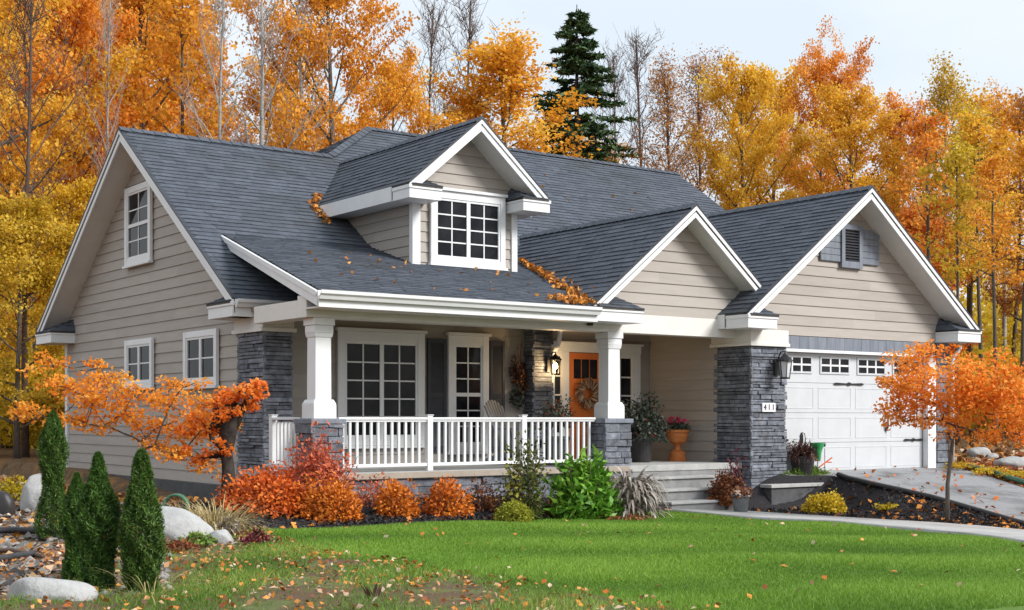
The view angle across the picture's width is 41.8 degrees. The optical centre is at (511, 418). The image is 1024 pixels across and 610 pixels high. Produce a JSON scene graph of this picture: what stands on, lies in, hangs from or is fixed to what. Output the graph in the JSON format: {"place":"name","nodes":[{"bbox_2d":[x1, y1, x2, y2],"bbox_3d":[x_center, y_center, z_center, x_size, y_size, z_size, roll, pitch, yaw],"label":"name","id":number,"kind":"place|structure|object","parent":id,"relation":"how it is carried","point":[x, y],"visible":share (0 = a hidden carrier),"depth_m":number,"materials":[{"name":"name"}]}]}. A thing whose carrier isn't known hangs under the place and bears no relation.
{"place":"outdoors","nodes":[
{"label":"outdoors","id":0,"kind":"place"},
{"bbox_2d":[0,533,679,609],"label":"rough ground","id":1,"kind":"structure","parent":0,"point":[299,594],"depth_m":9.32,"materials":[{"name":"soil"}]},
{"bbox_2d":[7,577,98,600],"bbox_3d":[-2.999,1.155,8.755,0.598,0.245,0.347,3,0,0],"label":"boulder","id":2,"kind":"object","parent":1,"relation":"on","point":[39,587],"visible":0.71,"depth_m":8.65,"materials":[{"name":"stone"}]},
{"bbox_2d":[57,471,91,580],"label":"arborvitae","id":3,"kind":"object","parent":1,"relation":"on","point":[70,568],"visible":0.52,"depth_m":9.83,"materials":[{"name":"green plant"}]},
{"bbox_2d":[70,451,121,591],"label":"arborvitae","id":4,"kind":"object","parent":1,"relation":"on","point":[98,497],"visible":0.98,"depth_m":9.22,"materials":[{"name":"green plant"}]},
{"bbox_2d":[114,448,168,593],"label":"arborvitae","id":5,"kind":"object","parent":1,"relation":"on","point":[141,495],"visible":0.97,"depth_m":9.13,"materials":[{"name":"green plant"}]},
{"bbox_2d":[160,506,213,540],"bbox_3d":[-3.405,1.153,13.590,0.769,0.492,0.503,13,1,6],"label":"boulder","id":6,"kind":"object","parent":1,"relation":"on","point":[180,522],"visible":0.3,"depth_m":13.46,"materials":[{"name":"stone"}]},
{"bbox_2d":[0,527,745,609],"bbox_3d":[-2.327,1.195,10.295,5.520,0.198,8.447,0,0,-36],"label":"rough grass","id":7,"kind":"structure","parent":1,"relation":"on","point":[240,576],"depth_m":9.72,"materials":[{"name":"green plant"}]},
{"bbox_2d":[0,423,1023,601],"bbox_3d":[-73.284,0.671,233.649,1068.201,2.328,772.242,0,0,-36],"label":"ground","id":8,"kind":"structure","parent":0,"point":[25,467],"depth_m":27.11,"materials":[{"name":"brown soil"}]},
{"bbox_2d":[0,474,26,499],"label":"mum plant","id":9,"kind":"object","parent":8,"relation":"on","point":[13,490],"visible":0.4,"depth_m":17.42,"materials":[{"name":"yellow plant"}]},
{"bbox_2d":[20,473,56,512],"bbox_3d":[-5.814,0.983,16.489,0.445,0.599,0.423,0,0,0],"label":"boulder","id":10,"kind":"object","parent":8,"relation":"on","point":[31,493],"visible":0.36,"depth_m":16.34,"materials":[{"name":"stone"}]},
{"bbox_2d":[0,190,79,458],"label":"maple tree","id":11,"kind":"object","parent":8,"relation":"on","point":[23,228],"visible":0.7,"depth_m":29.77,"materials":[{"name":"yellow plant"}]},
{"bbox_2d":[0,0,93,447],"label":"tree","id":12,"kind":"object","parent":8,"relation":"on","point":[38,76],"visible":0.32,"depth_m":37.24,"materials":[{"name":"orange plant"}]},
{"bbox_2d":[0,174,97,407],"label":"maple tree","id":13,"kind":"object","parent":8,"relation":"on","point":[79,192],"visible":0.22,"depth_m":32.77,"materials":[{"name":"yellow plant"}]},
{"bbox_2d":[0,0,102,456],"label":"tree","id":14,"kind":"object","parent":8,"relation":"on","point":[25,448],"visible":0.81,"depth_m":30.97,"materials":[{"name":"orange plant"}]},
{"bbox_2d":[32,410,72,538],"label":"arborvitae","id":15,"kind":"object","parent":8,"relation":"on","point":[52,474],"visible":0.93,"depth_m":13.32,"materials":[{"name":"green plant"}]},
{"bbox_2d":[0,0,104,379],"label":"tree","id":16,"kind":"object","parent":8,"relation":"on","point":[61,4],"visible":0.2,"depth_m":39.65,"materials":[{"name":"orange plant"}]},
{"bbox_2d":[0,0,147,357],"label":"maple tree","id":17,"kind":"object","parent":8,"relation":"on","point":[118,62],"visible":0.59,"depth_m":35.07,"materials":[{"name":"orange plant"}]},
{"bbox_2d":[0,0,159,368],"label":"maple tree","id":18,"kind":"object","parent":8,"relation":"on","point":[84,11],"visible":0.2,"depth_m":41.77,"materials":[{"name":"orange plant"}]},
{"bbox_2d":[0,494,173,595],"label":"gravel","id":19,"kind":"structure","parent":8,"relation":"on","point":[10,580],"depth_m":11.36,"materials":[{"name":"grey gravel"}]},
{"bbox_2d":[49,0,137,214],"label":"bare tree","id":20,"kind":"object","parent":8,"relation":"on","point":[107,100],"visible":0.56,"depth_m":35.91,"materials":[{"name":"grey plant"}]},
{"bbox_2d":[7,349,246,480],"bbox_3d":[-4.896,0.221,16.862,3.029,2.159,1.895,0,0,-1],"label":"maple tree","id":21,"kind":"object","parent":8,"relation":"on","point":[90,398],"visible":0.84,"depth_m":16.71,"materials":[{"name":"orange plant"}]},
{"bbox_2d":[12,0,253,213],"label":"maple tree","id":22,"kind":"object","parent":8,"relation":"on","point":[224,90],"visible":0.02,"depth_m":57.37,"materials":[{"name":"orange plant"}]},
{"bbox_2d":[16,0,252,203],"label":"maple tree","id":23,"kind":"object","parent":8,"relation":"on","point":[141,39],"visible":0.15,"depth_m":45.16,"materials":[{"name":"orange plant"}]},
{"bbox_2d":[0,479,315,585],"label":"bank leaves","id":24,"kind":"object","parent":8,"relation":"on","point":[29,546],"visible":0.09,"depth_m":12.99,"materials":[{"name":"orange plant"}]},
{"bbox_2d":[93,0,236,137],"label":"tree","id":25,"kind":"object","parent":8,"relation":"on","point":[182,29],"visible":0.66,"depth_m":39.89,"materials":[{"name":"orange plant"}]},
{"bbox_2d":[129,32,239,140],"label":"maple tree","id":26,"kind":"object","parent":8,"relation":"on","point":[172,106],"visible":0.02,"depth_m":51.72,"materials":[{"name":"orange plant"}]},
{"bbox_2d":[135,0,283,146],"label":"bare tree","id":27,"kind":"object","parent":8,"relation":"on","point":[220,47],"visible":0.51,"depth_m":32.93,"materials":[{"name":"grey plant"}]},
{"bbox_2d":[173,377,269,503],"bbox_3d":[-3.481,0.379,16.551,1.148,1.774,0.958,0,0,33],"label":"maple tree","id":28,"kind":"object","parent":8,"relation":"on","point":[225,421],"visible":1,"depth_m":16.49,"materials":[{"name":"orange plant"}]},
{"bbox_2d":[161,492,285,535],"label":"ornamental grass","id":29,"kind":"object","parent":8,"relation":"on","point":[215,520],"depth_m":14.48,"materials":[{"name":"plant"}]},
{"bbox_2d":[189,0,353,151],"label":"bare tree","id":30,"kind":"object","parent":8,"relation":"on","point":[262,73],"visible":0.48,"depth_m":33.79,"materials":[{"name":"grey plant"}]},
{"bbox_2d":[200,51,346,150],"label":"maple tree","id":31,"kind":"object","parent":8,"relation":"on","point":[255,131],"visible":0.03,"depth_m":45.35,"materials":[{"name":"orange plant"}]},
{"bbox_2d":[254,0,348,150],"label":"bare tree","id":32,"kind":"object","parent":8,"relation":"on","point":[299,59],"visible":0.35,"depth_m":36.00,"materials":[{"name":"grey plant"}]},
{"bbox_2d":[210,0,441,151],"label":"maple tree","id":33,"kind":"object","parent":8,"relation":"on","point":[342,129],"visible":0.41,"depth_m":36.69,"materials":[{"name":"orange plant"}]},
{"bbox_2d":[343,41,441,134],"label":"maple tree","id":34,"kind":"object","parent":8,"relation":"on","point":[417,99],"visible":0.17,"depth_m":42.49,"materials":[{"name":"orange plant"}]},
{"bbox_2d":[381,0,489,133],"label":"bare tree","id":35,"kind":"object","parent":8,"relation":"on","point":[432,37],"visible":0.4,"depth_m":49.81,"materials":[{"name":"grey plant"}]},
{"bbox_2d":[398,0,522,132],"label":"bare tree","id":36,"kind":"object","parent":8,"relation":"on","point":[473,32],"visible":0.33,"depth_m":53.94,"materials":[{"name":"grey plant"}]},
{"bbox_2d":[35,116,981,509],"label":"house","id":37,"kind":"structure","parent":8,"relation":"on","point":[761,336],"depth_m":22.46,"materials":[{"name":"beige wood"}]},
{"bbox_2d":[122,181,152,268],"bbox_3d":[-6.563,-3.377,23.494,0.085,1.425,1.290,0,0,-36],"label":"window","id":38,"kind":"structure","parent":37,"relation":"in","point":[138,199],"depth_m":23.49,"materials":[{"name":"white paint"}]},
{"bbox_2d":[124,337,154,390],"bbox_3d":[-6.542,-0.933,23.466,0.085,0.895,1.360,0,0,-36],"label":"window","id":39,"kind":"structure","parent":37,"relation":"in","point":[138,353],"depth_m":23.41,"materials":[{"name":"white paint"}]},
{"bbox_2d":[183,328,219,389],"bbox_3d":[-4.962,-0.927,21.307,0.085,0.925,1.370,0,0,-36],"label":"window","id":40,"kind":"structure","parent":37,"relation":"in","point":[200,348],"depth_m":21.29,"materials":[{"name":"white paint"}]},
{"bbox_2d":[335,327,427,448],"bbox_3d":[-2.041,-0.463,21.093,1.640,1.875,0.090,0,0,-36],"label":"window","id":41,"kind":"structure","parent":37,"relation":"in","point":[381,372],"depth_m":21.09,"materials":[{"name":"white paint"}]},
{"bbox_2d":[428,187,507,270],"bbox_3d":[-0.710,-3.103,22.067,1.540,1.275,0.090,0,0,-36],"label":"window","id":42,"kind":"structure","parent":37,"relation":"in","point":[468,227],"depth_m":22.07,"materials":[{"name":"white paint"}]},
{"bbox_2d":[446,332,491,454],"bbox_3d":[-0.710,-0.402,22.067,0.860,1.995,0.090,0,0,-36],"label":"window","id":43,"kind":"structure","parent":37,"relation":"in","point":[467,353],"depth_m":22.07,"materials":[{"name":"white paint"}]},
{"bbox_2d":[308,174,648,304],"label":"roof leaves","id":44,"kind":"object","parent":37,"relation":"on","point":[572,298],"visible":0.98,"depth_m":21.52,"materials":[{"name":"orange plant"}]},
{"bbox_2d":[484,400,551,464],"bbox_3d":[0.068,0.237,21.644,0.942,1.068,0.712,0,0,28],"label":"adirondack chair","id":45,"kind":"object","parent":37,"relation":"on","point":[493,408],"visible":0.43,"depth_m":21.66,"materials":[{"name":"white wood"}]},
{"bbox_2d":[508,343,529,411],"bbox_3d":[0.110,-0.697,22.658,0.436,1.195,0.273,0,0,-36],"label":"flower swag","id":46,"kind":"object","parent":37,"relation":"attached to","point":[520,375],"visible":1,"depth_m":22.61,"materials":[{"name":"brown plant"}]},
{"bbox_2d":[533,393,576,465],"bbox_3d":[0.730,0.170,21.314,0.838,1.160,0.712,0,0,-36],"label":"potted mum","id":47,"kind":"object","parent":37,"relation":"on","point":[555,411],"visible":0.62,"depth_m":21.17,"materials":[{"name":"green plant"}]},
{"bbox_2d":[574,377,598,409],"bbox_3d":[1.338,-0.430,23.489,0.603,0.590,0.124,0,0,-36],"label":"door wreath","id":48,"kind":"object","parent":37,"relation":"attached to","point":[592,385],"depth_m":23.46,"materials":[{"name":"brown plant"}]},
{"bbox_2d":[551,341,643,458],"bbox_3d":[1.483,-0.290,23.669,2.190,2.080,0.112,0,0,-36],"label":"front door","id":49,"kind":"structure","parent":37,"relation":"in","point":[574,367],"depth_m":23.54,"materials":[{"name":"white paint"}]},
{"bbox_2d":[621,391,670,462],"bbox_3d":[2.223,0.144,22.820,0.957,1.213,0.999,0,0,-24],"label":"potted shrub","id":50,"kind":"object","parent":37,"relation":"on","point":[642,439],"visible":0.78,"depth_m":22.64,"materials":[{"name":"green plant"}]},
{"bbox_2d":[662,416,690,460],"bbox_3d":[2.857,0.350,23.355,0.524,0.799,0.450,0,0,13],"label":"flower urn","id":51,"kind":"object","parent":37,"relation":"on","point":[677,435],"visible":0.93,"depth_m":23.25,"materials":[{"name":"ceramic"}]},
{"bbox_2d":[784,352,922,471],"bbox_3d":[6.200,-0.093,24.368,4.030,2.115,0.135,0,0,-36],"label":"garage door","id":52,"kind":"structure","parent":37,"relation":"in","point":[830,400],"depth_m":24.26,"materials":[{"name":"white paint"}]},
{"bbox_2d":[418,12,600,158],"bbox_3d":[-0.022,-5.395,39.149,6.705,12.641,6.208,0,0,2],"label":"maple tree","id":53,"kind":"object","parent":8,"relation":"on","point":[505,64],"visible":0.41,"depth_m":38.56,"materials":[{"name":"orange plant"}]},
{"bbox_2d":[0,413,1023,501],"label":"forest floor leaves","id":54,"kind":"object","parent":8,"relation":"on","point":[1000,449],"visible":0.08,"depth_m":27.86,"materials":[{"name":"orange plant"}]},
{"bbox_2d":[0,319,1023,448],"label":"understorey","id":55,"kind":"object","parent":8,"relation":"on","point":[35,429],"visible":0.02,"depth_m":33.02,"materials":[{"name":"orange plant"}]},
{"bbox_2d":[0,167,1023,364],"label":"woods","id":56,"kind":"object","parent":8,"relation":"on","point":[987,317],"visible":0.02,"depth_m":65.96,"materials":[{"name":"orange plant"}]},
{"bbox_2d":[530,5,640,163],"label":"spruce tree","id":57,"kind":"object","parent":8,"relation":"on","point":[577,57],"visible":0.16,"depth_m":45.62,"materials":[{"name":"green plant"}]},
{"bbox_2d":[583,36,661,168],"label":"bare tree","id":58,"kind":"object","parent":8,"relation":"on","point":[620,77],"visible":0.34,"depth_m":50.05,"materials":[{"name":"grey plant"}]},
{"bbox_2d":[580,22,693,171],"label":"bare tree","id":59,"kind":"object","parent":8,"relation":"on","point":[635,72],"visible":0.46,"depth_m":51.88,"materials":[{"name":"brown plant"}]},
{"bbox_2d":[621,43,724,207],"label":"slender tree","id":60,"kind":"object","parent":8,"relation":"on","point":[664,81],"visible":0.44,"depth_m":40.95,"materials":[{"name":"brown plant"}]},
{"bbox_2d":[655,42,754,208],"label":"slender tree","id":61,"kind":"object","parent":8,"relation":"on","point":[697,71],"visible":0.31,"depth_m":47.79,"materials":[{"name":"grey plant"}]},
{"bbox_2d":[679,50,815,209],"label":"maple tree","id":62,"kind":"object","parent":8,"relation":"on","point":[743,106],"visible":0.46,"depth_m":41.87,"materials":[{"name":"yellow plant"}]},
{"bbox_2d":[701,61,842,205],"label":"maple tree","id":63,"kind":"object","parent":8,"relation":"on","point":[783,95],"visible":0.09,"depth_m":55.72,"materials":[{"name":"orange plant"}]},
{"bbox_2d":[760,483,823,504],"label":"retaining wall","id":64,"kind":"structure","parent":8,"relation":"on","point":[776,494],"depth_m":22.46,"materials":[{"name":"concrete"}]},
{"bbox_2d":[753,14,884,201],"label":"maple tree","id":65,"kind":"object","parent":8,"relation":"on","point":[819,72],"visible":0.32,"depth_m":47.27,"materials":[{"name":"orange plant"}]},
{"bbox_2d":[761,76,940,266],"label":"maple tree","id":66,"kind":"object","parent":8,"relation":"on","point":[845,129],"visible":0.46,"depth_m":40.44,"materials":[{"name":"orange plant"}]},
{"bbox_2d":[871,87,952,271],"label":"maple tree","id":67,"kind":"object","parent":8,"relation":"on","point":[907,110],"visible":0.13,"depth_m":44.53,"materials":[{"name":"orange plant"}]},
{"bbox_2d":[875,103,984,260],"bbox_3d":[10.505,-3.771,34.060,2.527,8.400,2.399,0,0,-9],"label":"tree","id":68,"kind":"object","parent":8,"relation":"on","point":[910,128],"visible":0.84,"depth_m":33.87,"materials":[{"name":"orange plant"}]},
{"bbox_2d":[897,194,988,361],"bbox_3d":[11.307,-3.081,37.970,4.110,6.449,4.089,0,0,18],"label":"maple tree","id":69,"kind":"object","parent":8,"relation":"on","point":[913,231],"visible":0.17,"depth_m":37.68,"materials":[{"name":"orange plant"}]},
{"bbox_2d":[898,48,988,297],"bbox_3d":[12.650,-5.409,38.931,2.896,10.853,2.858,0,0,31],"label":"slender tree","id":70,"kind":"object","parent":8,"relation":"on","point":[945,90],"visible":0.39,"depth_m":38.84,"materials":[{"name":"yellow plant"}]},
{"bbox_2d":[871,339,1023,522],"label":"maple tree","id":71,"kind":"object","parent":8,"relation":"on","point":[1001,393],"visible":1,"depth_m":19.33,"materials":[{"name":"orange plant"}]},
{"bbox_2d":[914,131,1019,442],"bbox_3d":[10.522,-3.035,31.333,2.196,7.287,2.039,0,0,-21],"label":"tree","id":72,"kind":"object","parent":8,"relation":"on","point":[958,153],"visible":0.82,"depth_m":31.18,"materials":[{"name":"yellow plant"}]},
{"bbox_2d":[916,101,1018,360],"bbox_3d":[12.208,-4.137,35.803,2.598,8.620,2.412,0,0,10],"label":"tree","id":73,"kind":"object","parent":8,"relation":"on","point":[975,123],"visible":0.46,"depth_m":35.76,"materials":[{"name":"orange plant"}]},
{"bbox_2d":[937,81,1013,354],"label":"tree","id":74,"kind":"object","parent":8,"relation":"on","point":[975,97],"visible":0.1,"depth_m":43.90,"materials":[{"name":"orange plant"}]},
{"bbox_2d":[936,96,1016,358],"bbox_3d":[13.661,-4.932,40.110,2.753,9.627,2.551,0,0,13],"label":"slender tree","id":75,"kind":"object","parent":8,"relation":"on","point":[970,309],"visible":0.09,"depth_m":39.90,"materials":[{"name":"orange plant"}]},
{"bbox_2d":[940,150,1023,445],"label":"tree","id":76,"kind":"object","parent":8,"relation":"on","point":[989,172],"visible":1,"depth_m":29.95,"materials":[{"name":"orange plant"}]},
{"bbox_2d":[952,76,1023,362],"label":"slender tree","id":77,"kind":"object","parent":8,"relation":"on","point":[1004,272],"visible":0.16,"depth_m":41.95,"materials":[{"name":"yellow plant"}]},
{"bbox_2d":[972,88,1023,340],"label":"maple tree","id":78,"kind":"object","parent":8,"relation":"on","point":[1017,290],"visible":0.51,"depth_m":38.36,"materials":[{"name":"orange plant"}]},
{"bbox_2d":[981,133,1023,429],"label":"tree","id":79,"kind":"object","parent":8,"relation":"on","point":[1019,152],"visible":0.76,"depth_m":32.96,"materials":[{"name":"orange plant"}]},
{"bbox_2d":[983,87,1023,362],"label":"tree","id":80,"kind":"object","parent":8,"relation":"on","point":[1015,127],"visible":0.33,"depth_m":40.00,"materials":[{"name":"orange plant"}]},
{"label":"planting pocket","id":81,"kind":"structure","parent":8,"relation":"on","visible":0},
{"bbox_2d":[786,438,822,474],"bbox_3d":[5.062,0.686,23.216,0.898,0.729,0.892,0,0,-36],"label":"planter pot","id":82,"kind":"object","parent":81,"relation":"on","point":[802,458],"visible":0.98,"depth_m":23.05,"materials":[{"name":"grey ceramic"}]},
{"bbox_2d":[22,0,1023,329],"label":"sky","id":83,"kind":"structure","parent":0,"point":[989,34],"materials":[{"name":"white"}]},
{"bbox_2d":[103,510,1023,609],"bbox_3d":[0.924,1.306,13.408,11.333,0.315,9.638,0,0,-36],"label":"lawn grass","id":84,"kind":"structure","parent":0,"point":[724,548],"depth_m":12.41,"materials":[{"name":"green plant"}]},
{"bbox_2d":[0,523,708,609],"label":"leaf litter","id":85,"kind":"object","parent":84,"relation":"on","point":[297,601],"visible":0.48,"depth_m":10.09,"materials":[{"name":"orange plant"}]},
{"bbox_2d":[0,508,1023,609],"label":"fallen leaves","id":86,"kind":"object","parent":84,"relation":"on","point":[166,564],"depth_m":11.25,"materials":[{"name":"orange plant"}]},
{"bbox_2d":[120,473,1023,529],"bbox_3d":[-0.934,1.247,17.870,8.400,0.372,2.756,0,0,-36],"label":"mulch bed","id":87,"kind":"object","parent":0,"point":[272,526],"visible":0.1,"depth_m":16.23,"materials":[{"name":"brown wood"}]},
{"bbox_2d":[209,460,317,518],"bbox_3d":[-2.844,0.874,16.346,1.601,0.739,1.206,0,0,-36],"label":"spirea shrub","id":88,"kind":"object","parent":87,"relation":"on","point":[276,497],"visible":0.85,"depth_m":16.08,"materials":[{"name":"orange plant"}]},
{"bbox_2d":[282,420,362,507],"bbox_3d":[-2.378,0.619,16.859,1.110,1.300,0.936,0,0,-36],"label":"burning bush","id":89,"kind":"object","parent":87,"relation":"on","point":[312,462],"visible":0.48,"depth_m":16.78,"materials":[{"name":"red plant"}]},
{"bbox_2d":[288,470,365,523],"bbox_3d":[-2.274,0.984,16.364,1.017,0.695,0.892,0,0,-36],"label":"spirea shrub","id":90,"kind":"object","parent":87,"relation":"on","point":[320,498],"visible":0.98,"depth_m":16.18,"materials":[{"name":"orange plant"}]},
{"bbox_2d":[355,471,397,507],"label":"barberry shrub","id":91,"kind":"object","parent":87,"relation":"on","point":[365,498],"visible":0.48,"depth_m":17.41,"materials":[{"name":"red plant"}]},
{"bbox_2d":[373,476,421,517],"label":"spirea shrub","id":92,"kind":"object","parent":87,"relation":"on","point":[407,507],"visible":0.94,"depth_m":16.87,"materials":[{"name":"orange plant"}]},
{"bbox_2d":[419,474,475,518],"bbox_3d":[-0.850,1.050,17.388,0.797,0.661,0.628,0,0,-36],"label":"spirea shrub","id":93,"kind":"object","parent":87,"relation":"on","point":[438,500],"visible":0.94,"depth_m":17.28,"materials":[{"name":"orange plant"}]},
{"bbox_2d":[459,474,508,513],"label":"barberry shrub","id":94,"kind":"object","parent":87,"relation":"on","point":[491,506],"visible":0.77,"depth_m":18.23,"materials":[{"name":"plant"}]},
{"bbox_2d":[493,499,534,522],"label":"box shrub","id":95,"kind":"object","parent":87,"relation":"on","point":[518,509],"visible":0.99,"depth_m":17.23,"materials":[{"name":"yellow plant"}]},
{"bbox_2d":[496,427,559,519],"bbox_3d":[0.223,0.793,18.236,1.008,1.349,0.684,0,0,-19],"label":"azalea shrub","id":96,"kind":"object","parent":87,"relation":"on","point":[526,479],"visible":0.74,"depth_m":18.12,"materials":[{"name":"green plant"}]},
{"bbox_2d":[541,444,626,519],"bbox_3d":[0.941,0.925,18.506,1.232,1.164,0.973,0,0,-36],"label":"rhododendron","id":97,"kind":"object","parent":87,"relation":"on","point":[578,486],"visible":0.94,"depth_m":18.32,"materials":[{"name":"green plant"}]},
{"bbox_2d":[174,480,1021,528],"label":"bed leaves","id":98,"kind":"object","parent":87,"relation":"on","point":[919,506],"visible":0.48,"depth_m":19.93,"materials":[{"name":"orange plant"}]},
{"bbox_2d":[587,464,675,518],"bbox_3d":[1.623,1.181,18.996,1.490,1.021,1.456,0,0,-36],"label":"dried plant","id":99,"kind":"object","parent":87,"relation":"on","point":[634,493],"visible":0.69,"depth_m":18.70,"materials":[{"name":"beige plant"}]},
{"bbox_2d":[664,509,1023,542],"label":"walkway","id":100,"kind":"structure","parent":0,"point":[992,532],"depth_m":18.53,"materials":[{"name":"concrete"}]},
{"bbox_2d":[704,470,746,509],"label":"rust shrub","id":101,"kind":"object","parent":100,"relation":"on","point":[723,486],"visible":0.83,"depth_m":21.08,"materials":[{"name":"red plant"}]},
{"bbox_2d":[730,484,752,511],"bbox_3d":[3.535,1.249,20.602,0.361,0.480,0.432,0,0,16],"label":"flower pot","id":102,"kind":"object","parent":100,"relation":"on","point":[740,496],"visible":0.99,"depth_m":20.50,"materials":[{"name":"grey metal"}]},
{"bbox_2d":[746,474,1015,528],"bbox_3d":[6.284,1.313,18.314,2.709,0.730,9.946,0,0,-24],"label":"drive bed","id":103,"kind":"object","parent":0,"point":[759,498],"visible":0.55,"depth_m":22.21,"materials":[{"name":"brown soil"}]},
{"bbox_2d":[799,488,847,514],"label":"spirea shrub","id":104,"kind":"object","parent":103,"relation":"on","point":[829,503],"visible":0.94,"depth_m":21.30,"materials":[{"name":"yellow plant"}]},
{"bbox_2d":[836,472,1023,525],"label":"edging","id":105,"kind":"object","parent":103,"relation":"on","point":[882,485],"visible":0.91,"depth_m":21.24,"materials":[{"name":"black plastic"}]},
{"bbox_2d":[784,467,1023,519],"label":"driveway","id":106,"kind":"structure","parent":0,"point":[1009,502],"depth_m":23.07,"materials":[{"name":"grey concrete"}]},
{"bbox_2d":[836,452,1023,517],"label":"drive leaves","id":107,"kind":"object","parent":106,"relation":"on","point":[954,474],"visible":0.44,"depth_m":24.14,"materials":[{"name":"orange plant"}]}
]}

